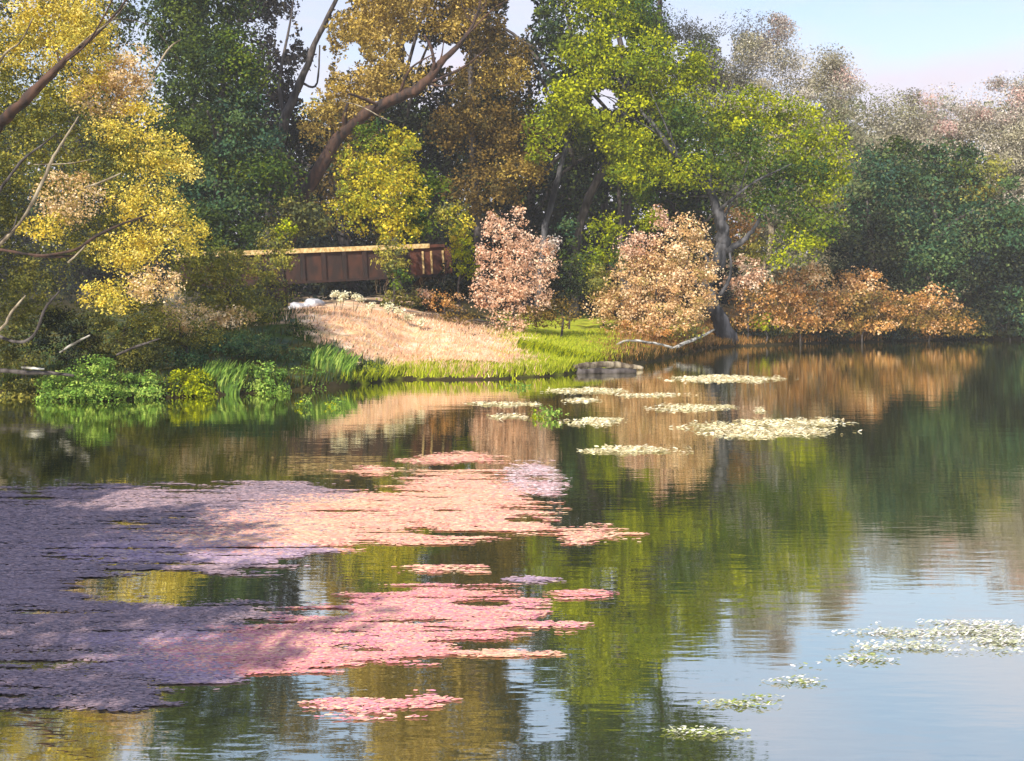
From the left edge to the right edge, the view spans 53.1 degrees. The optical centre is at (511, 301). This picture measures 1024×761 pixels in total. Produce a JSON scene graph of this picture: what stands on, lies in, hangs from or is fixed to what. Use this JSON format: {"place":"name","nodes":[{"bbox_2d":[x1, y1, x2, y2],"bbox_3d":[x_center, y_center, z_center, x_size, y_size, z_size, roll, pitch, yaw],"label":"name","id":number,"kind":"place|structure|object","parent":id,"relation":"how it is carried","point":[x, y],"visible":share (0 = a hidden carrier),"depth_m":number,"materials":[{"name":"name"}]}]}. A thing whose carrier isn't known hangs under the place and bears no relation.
{"place":"outdoors","nodes":[
{"label":"outdoors","id":0,"kind":"place"},
{"bbox_2d":[0,339,1023,760],"bbox_3d":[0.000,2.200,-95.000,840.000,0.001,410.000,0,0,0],"label":"water","id":1,"kind":"structure","parent":0,"point":[748,565],"depth_m":8.62,"materials":[{"name":"liquid"}]},
{"bbox_2d":[0,554,292,711],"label":"algae mat","id":2,"kind":"object","parent":1,"relation":"on","point":[123,695],"visible":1,"depth_m":6.64,"materials":[{"name":"plant"}]},
{"bbox_2d":[58,623,264,683],"bbox_3d":[-2.266,2.191,6.414,1.514,0.012,1.088,0,0,0],"label":"algae mat","id":3,"kind":"object","parent":1,"relation":"on","point":[203,677],"visible":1,"depth_m":6.30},
{"bbox_2d":[26,531,346,566],"bbox_3d":[-2.929,2.190,9.102,3.046,0.014,1.327,0,0,0],"label":"algae mat","id":4,"kind":"object","parent":1,"relation":"on","point":[145,555],"visible":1,"depth_m":8.96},
{"bbox_2d":[0,479,397,615],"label":"algae mat","id":5,"kind":"object","parent":1,"relation":"on","point":[79,511],"visible":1,"depth_m":10.31,"materials":[{"name":"plant"}]},
{"bbox_2d":[93,469,569,555],"bbox_3d":[-1.670,2.190,11.079,4.622,0.014,4.535,0,0,0],"label":"algae mat","id":6,"kind":"object","parent":1,"relation":"on","point":[456,521],"visible":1,"depth_m":10.41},
{"bbox_2d":[104,583,562,676],"bbox_3d":[-1.136,2.191,6.968,2.969,0.012,1.997,0,0,0],"label":"algae mat","id":7,"kind":"object","parent":1,"relation":"on","point":[394,608],"visible":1,"depth_m":6.74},
{"bbox_2d":[332,465,411,475],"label":"algae mat","id":8,"kind":"object","parent":1,"relation":"on","point":[376,470],"visible":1,"depth_m":13.24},
{"bbox_2d":[298,689,462,720],"bbox_3d":[-0.703,2.191,5.543,0.900,0.012,0.391,0,0,-13],"label":"algae mat","id":9,"kind":"object","parent":1,"relation":"on","point":[354,703],"visible":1,"depth_m":5.57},
{"bbox_2d":[391,564,491,573],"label":"algae mat","id":10,"kind":"object","parent":1,"relation":"on","point":[435,567],"visible":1,"depth_m":8.42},
{"bbox_2d":[395,450,507,465],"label":"algae mat","id":11,"kind":"object","parent":1,"relation":"on","point":[449,459],"visible":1,"depth_m":14.25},
{"bbox_2d":[419,358,515,378],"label":"waterside plant","id":12,"kind":"object","parent":1,"relation":"on","point":[453,361],"visible":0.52,"depth_m":29.70,"materials":[{"name":"green plant"}]},
{"bbox_2d":[462,401,540,405],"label":"algae mat","id":13,"kind":"object","parent":1,"relation":"on","point":[505,403],"visible":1,"depth_m":21.84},
{"bbox_2d":[439,648,565,656],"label":"algae mat","id":14,"kind":"object","parent":1,"relation":"on","point":[496,653],"visible":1,"depth_m":6.37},
{"bbox_2d":[490,460,569,498],"bbox_3d":[0.207,2.188,12.810,1.100,0.017,2.982,0,0,0],"label":"algae mat","id":15,"kind":"object","parent":1,"relation":"on","point":[538,469],"visible":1,"depth_m":12.45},
{"bbox_2d":[502,575,562,583],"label":"algae mat","id":16,"kind":"object","parent":1,"relation":"on","point":[527,579],"visible":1,"depth_m":8.08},
{"bbox_2d":[497,620,591,632],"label":"algae mat","id":17,"kind":"object","parent":1,"relation":"on","point":[543,624],"visible":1,"depth_m":6.94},
{"bbox_2d":[529,404,568,418],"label":"floating plant","id":18,"kind":"object","parent":1,"relation":"on","point":[546,415],"visible":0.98,"depth_m":19.29,"materials":[{"name":"green plant"}]},
{"bbox_2d":[545,588,619,599],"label":"algae mat","id":19,"kind":"object","parent":1,"relation":"on","point":[595,592],"visible":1,"depth_m":7.67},
{"bbox_2d":[540,386,627,393],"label":"algae mat","id":20,"kind":"object","parent":1,"relation":"on","point":[594,390],"visible":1,"depth_m":24.98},
{"bbox_2d":[559,417,627,425],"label":"algae mat","id":21,"kind":"object","parent":1,"relation":"on","point":[598,421],"visible":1,"depth_m":18.70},
{"bbox_2d":[541,522,647,544],"bbox_3d":[0.805,2.189,9.699,0.948,0.015,0.896,0,0,-15],"label":"algae mat","id":22,"kind":"object","parent":1,"relation":"on","point":[583,535],"visible":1,"depth_m":9.64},
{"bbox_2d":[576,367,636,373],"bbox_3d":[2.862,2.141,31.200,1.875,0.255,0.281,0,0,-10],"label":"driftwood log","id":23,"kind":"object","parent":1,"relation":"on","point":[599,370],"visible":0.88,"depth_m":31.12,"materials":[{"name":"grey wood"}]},
{"bbox_2d":[576,443,691,454],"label":"algae mat","id":24,"kind":"object","parent":1,"relation":"on","point":[633,449],"visible":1,"depth_m":15.05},
{"bbox_2d":[615,392,697,396],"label":"algae mat","id":25,"kind":"object","parent":1,"relation":"on","point":[647,394],"visible":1,"depth_m":23.91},
{"bbox_2d":[644,402,738,412],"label":"algae mat","id":26,"kind":"object","parent":1,"relation":"on","point":[695,407],"visible":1,"depth_m":20.98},
{"bbox_2d":[661,725,750,735],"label":"algae mat","id":27,"kind":"object","parent":1,"relation":"on","point":[708,731],"visible":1,"depth_m":5.21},
{"bbox_2d":[665,374,796,382],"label":"algae mat","id":28,"kind":"object","parent":1,"relation":"on","point":[716,377],"visible":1,"depth_m":28.90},
{"bbox_2d":[697,693,782,706],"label":"algae mat","id":29,"kind":"object","parent":1,"relation":"on","point":[736,702],"visible":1,"depth_m":5.59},
{"bbox_2d":[669,416,861,437],"bbox_3d":[4.477,2.162,17.894,3.515,0.070,2.977,0,0,0],"label":"algae mat","id":30,"kind":"object","parent":1,"relation":"on","point":[743,427],"visible":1,"depth_m":17.60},
{"bbox_2d":[761,673,824,684],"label":"algae mat","id":31,"kind":"object","parent":1,"relation":"on","point":[804,681],"visible":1,"depth_m":5.91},
{"bbox_2d":[790,652,900,665],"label":"algae mat","id":32,"kind":"object","parent":1,"relation":"on","point":[850,657],"visible":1,"depth_m":6.28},
{"bbox_2d":[828,618,1023,653],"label":"algae mat","id":33,"kind":"object","parent":1,"relation":"on","point":[990,632],"visible":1,"depth_m":6.73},
{"bbox_2d":[0,253,1023,400],"bbox_3d":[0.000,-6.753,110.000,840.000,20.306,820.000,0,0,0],"label":"ground","id":34,"kind":"structure","parent":0,"point":[583,323],"depth_m":31.89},
{"bbox_2d":[0,378,41,397],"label":"waterside plant","id":35,"kind":"object","parent":34,"relation":"on","point":[19,392],"visible":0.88,"depth_m":23.62,"materials":[{"name":"green plant"}]},
{"bbox_2d":[0,0,51,301],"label":"tree","id":36,"kind":"object","parent":34,"relation":"on","point":[10,16],"visible":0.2,"depth_m":62.35,"materials":[{"name":"yellow plant"}]},
{"bbox_2d":[0,368,74,376],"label":"fallen branch","id":37,"kind":"object","parent":34,"relation":"on","point":[23,372],"visible":1,"depth_m":22.68,"materials":[{"name":"grey wood"}]},
{"bbox_2d":[0,286,101,379],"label":"olive bush","id":38,"kind":"object","parent":34,"relation":"on","point":[9,354],"visible":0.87,"depth_m":24.38,"materials":[{"name":"green plant"}]},
{"bbox_2d":[32,370,88,401],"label":"waterside plant","id":39,"kind":"object","parent":34,"relation":"on","point":[47,395],"visible":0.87,"depth_m":22.61,"materials":[{"name":"green plant"}]},
{"bbox_2d":[20,0,164,303],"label":"tree","id":40,"kind":"object","parent":34,"relation":"on","point":[90,273],"visible":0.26,"depth_m":59.71,"materials":[{"name":"green plant"}]},
{"bbox_2d":[58,354,130,401],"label":"waterside plant","id":41,"kind":"object","parent":34,"relation":"on","point":[90,389],"visible":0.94,"depth_m":22.66,"materials":[{"name":"green plant"}]},
{"bbox_2d":[0,0,212,342],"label":"golden tree","id":42,"kind":"object","parent":34,"relation":"on","point":[10,116],"visible":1,"depth_m":22.93,"materials":[{"name":"yellow plant"}]},
{"bbox_2d":[61,295,183,370],"bbox_3d":[-9.590,0.808,24.877,3.024,2.067,1.690,0,0,0],"label":"olive bush","id":43,"kind":"object","parent":34,"relation":"on","point":[103,321],"visible":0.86,"depth_m":24.75,"materials":[{"name":"green plant"}]},
{"bbox_2d":[112,368,168,399],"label":"waterside plant","id":44,"kind":"object","parent":34,"relation":"on","point":[154,390],"visible":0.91,"depth_m":23.01,"materials":[{"name":"green plant"}]},
{"bbox_2d":[133,298,225,358],"bbox_3d":[-8.399,0.778,25.867,2.311,1.778,1.293,0,0,-11],"label":"olive bush","id":45,"kind":"object","parent":34,"relation":"on","point":[186,329],"visible":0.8,"depth_m":25.86,"materials":[{"name":"green plant"}]},
{"bbox_2d":[122,0,249,303],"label":"tree","id":46,"kind":"object","parent":34,"relation":"on","point":[159,81],"visible":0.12,"depth_m":58.46,"materials":[{"name":"green plant"}]},
{"bbox_2d":[163,287,211,318],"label":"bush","id":47,"kind":"object","parent":34,"relation":"on","point":[176,297],"visible":0.17,"depth_m":38.02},
{"bbox_2d":[175,244,451,288],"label":"footbridge","id":48,"kind":"object","parent":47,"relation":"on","point":[331,264],"visible":0.66,"depth_m":40.23,"materials":[{"name":"brown wood"}]},
{"bbox_2d":[160,367,218,397],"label":"waterside plant","id":49,"kind":"object","parent":34,"relation":"on","point":[193,390],"visible":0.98,"depth_m":23.59,"materials":[{"name":"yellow plant"}]},
{"bbox_2d":[196,359,248,394],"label":"waterside plant","id":50,"kind":"object","parent":34,"relation":"on","point":[220,369],"visible":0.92,"depth_m":24.31,"materials":[{"name":"green plant"}]},
{"bbox_2d":[165,245,286,329],"bbox_3d":[-8.169,-0.400,29.241,3.040,2.454,2.378,0,0,22],"label":"olive bush","id":51,"kind":"object","parent":34,"relation":"on","point":[227,313],"visible":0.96,"depth_m":28.97,"materials":[{"name":"green plant"}]},
{"bbox_2d":[128,0,335,311],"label":"broadleaf tree","id":52,"kind":"object","parent":34,"relation":"on","point":[228,62],"visible":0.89,"depth_m":44.41,"materials":[{"name":"green plant"}]},
{"bbox_2d":[154,329,314,369],"bbox_3d":[-7.015,1.224,26.249,4.266,1.027,1.565,0,0,-38],"label":"blue green bush","id":53,"kind":"object","parent":34,"relation":"on","point":[235,346],"visible":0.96,"depth_m":26.14,"materials":[{"name":"green plant"}]},
{"bbox_2d":[213,217,299,314],"bbox_3d":[-7.778,-1.003,31.403,2.746,3.264,2.138,0,0,0],"label":"light green bush","id":54,"kind":"object","parent":34,"relation":"on","point":[265,279],"visible":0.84,"depth_m":31.28,"materials":[{"name":"green plant"}]},
{"bbox_2d":[241,360,291,392],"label":"waterside plant","id":55,"kind":"object","parent":34,"relation":"on","point":[259,386],"visible":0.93,"depth_m":24.73,"materials":[{"name":"green plant"}]},
{"bbox_2d":[195,0,338,303],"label":"tree","id":56,"kind":"object","parent":34,"relation":"on","point":[271,3],"visible":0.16,"depth_m":60.66,"materials":[{"name":"green plant"}]},
{"bbox_2d":[247,0,337,295],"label":"broadleaf tree","id":57,"kind":"object","parent":34,"relation":"on","point":[286,112],"visible":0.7,"depth_m":52.21,"materials":[{"name":"green plant"}]},
{"bbox_2d":[283,365,324,388],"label":"waterside plant","id":58,"kind":"object","parent":34,"relation":"on","point":[309,370],"visible":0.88,"depth_m":25.94,"materials":[{"name":"green plant"}]},
{"bbox_2d":[303,298,325,306],"bbox_3d":[-6.974,0.126,35.873,0.829,0.446,0.720,0,0,0],"label":"rock","id":59,"kind":"object","parent":34,"relation":"on","point":[312,302],"visible":0.53,"depth_m":35.63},
{"bbox_2d":[283,319,383,372],"bbox_3d":[-4.905,1.256,27.967,3.133,1.512,0.944,0,0,26],"label":"blue green bush","id":60,"kind":"object","parent":34,"relation":"on","point":[296,325],"visible":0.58,"depth_m":28.32,"materials":[{"name":"green plant"}]},
{"bbox_2d":[310,343,362,375],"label":"waterside plant","id":61,"kind":"object","parent":34,"relation":"on","point":[344,361],"visible":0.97,"depth_m":26.77,"materials":[{"name":"green plant"}]},
{"bbox_2d":[286,0,435,299],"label":"tree","id":62,"kind":"object","parent":34,"relation":"on","point":[343,237],"visible":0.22,"depth_m":59.38,"materials":[{"name":"green plant"}]},
{"bbox_2d":[0,95,745,303],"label":"wood","id":63,"kind":"object","parent":34,"relation":"on","point":[300,289],"visible":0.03,"depth_m":82.24,"materials":[{"name":"green plant"}]},
{"bbox_2d":[321,115,454,312],"bbox_3d":[-4.515,-2.961,36.132,4.596,7.232,3.291,0,0,16],"label":"yellow bush","id":64,"kind":"object","parent":34,"relation":"on","point":[416,225],"visible":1,"depth_m":35.82,"materials":[{"name":"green plant"}]},
{"bbox_2d":[343,0,438,292],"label":"tree","id":65,"kind":"object","parent":34,"relation":"on","point":[408,118],"visible":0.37,"depth_m":56.41,"materials":[{"name":"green plant"}]},
{"bbox_2d":[271,0,557,306],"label":"ochre tree","id":66,"kind":"object","parent":34,"relation":"on","point":[366,110],"visible":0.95,"depth_m":48.89,"materials":[{"name":"yellow plant"}]},
{"bbox_2d":[411,276,452,310],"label":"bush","id":67,"kind":"object","parent":34,"relation":"on","point":[417,282],"visible":0.29,"depth_m":42.21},
{"bbox_2d":[405,258,485,316],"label":"dark bush","id":68,"kind":"object","parent":34,"relation":"on","point":[448,286],"visible":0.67,"depth_m":40.93,"materials":[{"name":"brown plant"}]},
{"bbox_2d":[360,0,532,305],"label":"tree","id":69,"kind":"object","parent":34,"relation":"on","point":[477,221],"visible":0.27,"depth_m":57.80,"materials":[{"name":"brown plant"}]},
{"bbox_2d":[416,286,482,325],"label":"brown shrub","id":70,"kind":"object","parent":34,"relation":"on","point":[446,315],"visible":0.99,"depth_m":36.40,"materials":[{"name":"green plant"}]},
{"bbox_2d":[387,0,512,304],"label":"tree","id":71,"kind":"object","parent":34,"relation":"on","point":[446,165],"visible":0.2,"depth_m":61.42,"materials":[{"name":"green plant"}]},
{"bbox_2d":[429,196,487,318],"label":"green bush","id":72,"kind":"object","parent":34,"relation":"on","point":[465,256],"visible":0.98,"depth_m":40.01,"materials":[{"name":"green plant"}]},
{"bbox_2d":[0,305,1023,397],"bbox_3d":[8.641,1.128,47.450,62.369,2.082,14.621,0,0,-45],"label":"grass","id":73,"kind":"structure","parent":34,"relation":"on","point":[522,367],"depth_m":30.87,"materials":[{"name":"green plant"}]},
{"bbox_2d":[463,204,561,332],"bbox_3d":[0.036,-1.116,37.954,3.714,4.997,2.242,0,0,0],"label":"blossom shrub","id":74,"kind":"object","parent":34,"relation":"on","point":[513,296],"visible":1,"depth_m":37.81,"materials":[{"name":"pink plant"}]},
{"bbox_2d":[449,0,601,313],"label":"tree","id":75,"kind":"object","parent":34,"relation":"on","point":[531,210],"visible":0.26,"depth_m":59.63,"materials":[{"name":"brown plant"}]},
{"bbox_2d":[486,0,630,317],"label":"tree","id":76,"kind":"object","parent":34,"relation":"on","point":[543,12],"visible":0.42,"depth_m":55.56,"materials":[{"name":"green plant"}]},
{"bbox_2d":[517,337,604,367],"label":"waterside plant","id":77,"kind":"object","parent":34,"relation":"on","point":[537,346],"visible":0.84,"depth_m":32.97,"materials":[{"name":"green plant"}]},
{"bbox_2d":[531,261,593,337],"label":"brown shrub","id":78,"kind":"object","parent":34,"relation":"on","point":[575,275],"visible":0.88,"depth_m":38.67,"materials":[{"name":"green plant"}]},
{"bbox_2d":[549,212,592,328],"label":"teal bush","id":79,"kind":"object","parent":34,"relation":"on","point":[571,259],"visible":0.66,"depth_m":44.90,"materials":[{"name":"green plant"}]},
{"bbox_2d":[523,73,630,317],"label":"slender tree","id":80,"kind":"object","parent":34,"relation":"on","point":[583,134],"visible":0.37,"depth_m":50.88,"materials":[{"name":"green plant"}]},
{"bbox_2d":[486,0,677,320],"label":"tree","id":81,"kind":"object","parent":34,"relation":"on","point":[627,212],"visible":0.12,"depth_m":56.80,"materials":[{"name":"green plant"}]},
{"bbox_2d":[573,361,642,369],"bbox_3d":[2.960,2.045,32.242,2.743,0.314,0.458,0,0,-32],"label":"log","id":82,"kind":"object","parent":34,"relation":"on","point":[609,364],"visible":0.95,"depth_m":32.30,"materials":[{"name":"grey wood"}]},
{"bbox_2d":[548,62,686,316],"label":"tree","id":83,"kind":"object","parent":34,"relation":"on","point":[605,191],"visible":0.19,"depth_m":60.48,"materials":[{"name":"green plant"}]},
{"bbox_2d":[573,203,668,326],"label":"green bush","id":84,"kind":"object","parent":34,"relation":"on","point":[616,229],"visible":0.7,"depth_m":46.99,"materials":[{"name":"green plant"}]},
{"bbox_2d":[588,128,663,317],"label":"slender tree","id":85,"kind":"object","parent":34,"relation":"on","point":[640,197],"visible":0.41,"depth_m":52.89,"materials":[{"name":"green plant"}]},
{"bbox_2d":[617,339,672,348],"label":"fallen branch","id":86,"kind":"object","parent":34,"relation":"on","point":[641,341],"visible":0.81,"depth_m":38.92,"materials":[{"name":"grey wood"}]},
{"bbox_2d":[588,1,705,310],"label":"bare tree","id":87,"kind":"object","parent":34,"relation":"on","point":[689,29],"visible":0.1,"depth_m":61.41,"materials":[{"name":"grey plant"}]},
{"bbox_2d":[580,204,724,341],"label":"apricot shrub","id":88,"kind":"object","parent":34,"relation":"on","point":[659,285],"visible":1,"depth_m":43.98,"materials":[{"name":"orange plant"}]},
{"bbox_2d":[519,0,860,344],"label":"lime green tree","id":89,"kind":"object","parent":34,"relation":"on","point":[795,163],"visible":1,"depth_m":48.61,"materials":[{"name":"green plant"}]},
{"bbox_2d":[619,105,763,321],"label":"tree","id":90,"kind":"object","parent":34,"relation":"on","point":[700,203],"visible":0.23,"depth_m":59.71,"materials":[{"name":"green plant"}]},
{"bbox_2d":[663,9,826,318],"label":"bare tree","id":91,"kind":"object","parent":34,"relation":"on","point":[759,48],"visible":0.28,"depth_m":62.32,"materials":[{"name":"grey plant"}]},
{"bbox_2d":[712,206,793,338],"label":"rust shrub","id":92,"kind":"object","parent":34,"relation":"on","point":[754,279],"visible":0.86,"depth_m":51.13,"materials":[{"name":"brown plant"}]},
{"bbox_2d":[713,317,797,340],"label":"waterside bush","id":93,"kind":"object","parent":34,"relation":"on","point":[770,333],"visible":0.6,"depth_m":51.66,"materials":[{"name":"brown plant"}]},
{"bbox_2d":[749,313,780,341],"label":"tree","id":94,"kind":"object","parent":34,"relation":"on","point":[765,324],"visible":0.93,"depth_m":51.16,"materials":[{"name":"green plant"}]},
{"bbox_2d":[749,256,858,343],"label":"rust shrub","id":95,"kind":"object","parent":34,"relation":"on","point":[800,305],"visible":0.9,"depth_m":52.20,"materials":[{"name":"orange plant"}]},
{"bbox_2d":[751,41,880,316],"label":"bare tree","id":96,"kind":"object","parent":34,"relation":"on","point":[837,70],"visible":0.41,"depth_m":63.48,"materials":[{"name":"grey plant"}]},
{"bbox_2d":[774,319,859,342],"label":"waterside bush","id":97,"kind":"object","parent":34,"relation":"on","point":[828,333],"visible":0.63,"depth_m":53.85,"materials":[{"name":"brown plant"}]},
{"bbox_2d":[687,95,1021,300],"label":"wood","id":98,"kind":"object","parent":34,"relation":"on","point":[796,254],"visible":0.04,"depth_m":86.62,"materials":[{"name":"green plant"}]},
{"bbox_2d":[795,134,930,326],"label":"evergreen tree","id":99,"kind":"object","parent":34,"relation":"on","point":[875,185],"visible":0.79,"depth_m":58.28,"materials":[{"name":"green plant"}]},
{"bbox_2d":[823,266,914,342],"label":"rust shrub","id":100,"kind":"object","parent":34,"relation":"on","point":[863,315],"visible":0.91,"depth_m":53.56,"materials":[{"name":"orange plant"}]},
{"bbox_2d":[852,319,926,341],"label":"waterside bush","id":101,"kind":"object","parent":34,"relation":"on","point":[898,334],"visible":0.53,"depth_m":55.44,"materials":[{"name":"brown plant"}]},
{"bbox_2d":[830,82,957,316],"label":"bare tree","id":102,"kind":"object","parent":34,"relation":"on","point":[902,113],"visible":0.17,"depth_m":64.82,"materials":[{"name":"grey plant"}]},
{"bbox_2d":[875,282,985,341],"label":"rust shrub","id":103,"kind":"object","parent":34,"relation":"on","point":[932,312],"visible":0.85,"depth_m":55.09,"materials":[{"name":"orange plant"}]},
{"bbox_2d":[873,137,993,319],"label":"evergreen tree","id":104,"kind":"object","parent":34,"relation":"on","point":[930,258],"visible":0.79,"depth_m":59.23,"materials":[{"name":"green plant"}]},
{"bbox_2d":[907,320,993,340],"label":"waterside bush","id":105,"kind":"object","parent":34,"relation":"on","point":[978,333],"visible":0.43,"depth_m":57.23,"materials":[{"name":"brown plant"}]},
{"bbox_2d":[889,82,1012,315],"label":"bare tree","id":106,"kind":"object","parent":34,"relation":"on","point":[956,130],"visible":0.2,"depth_m":65.35,"materials":[{"name":"grey plant"}]},
{"bbox_2d":[936,152,1023,331],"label":"evergreen tree","id":107,"kind":"object","parent":34,"relation":"on","point":[1001,260],"visible":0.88,"depth_m":58.92,"materials":[{"name":"green plant"}]},
{"bbox_2d":[953,68,1023,310],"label":"bare tree","id":108,"kind":"object","parent":34,"relation":"on","point":[1012,126],"visible":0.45,"depth_m":63.49,"materials":[{"name":"grey plant"}]},
{"bbox_2d":[959,284,1023,339],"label":"dark bush","id":109,"kind":"object","parent":34,"relation":"on","point":[1007,317],"visible":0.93,"depth_m":57.26,"materials":[{"name":"green plant"}]},
{"bbox_2d":[0,0,1023,252],"label":"sky","id":110,"kind":"structure","parent":0,"point":[902,44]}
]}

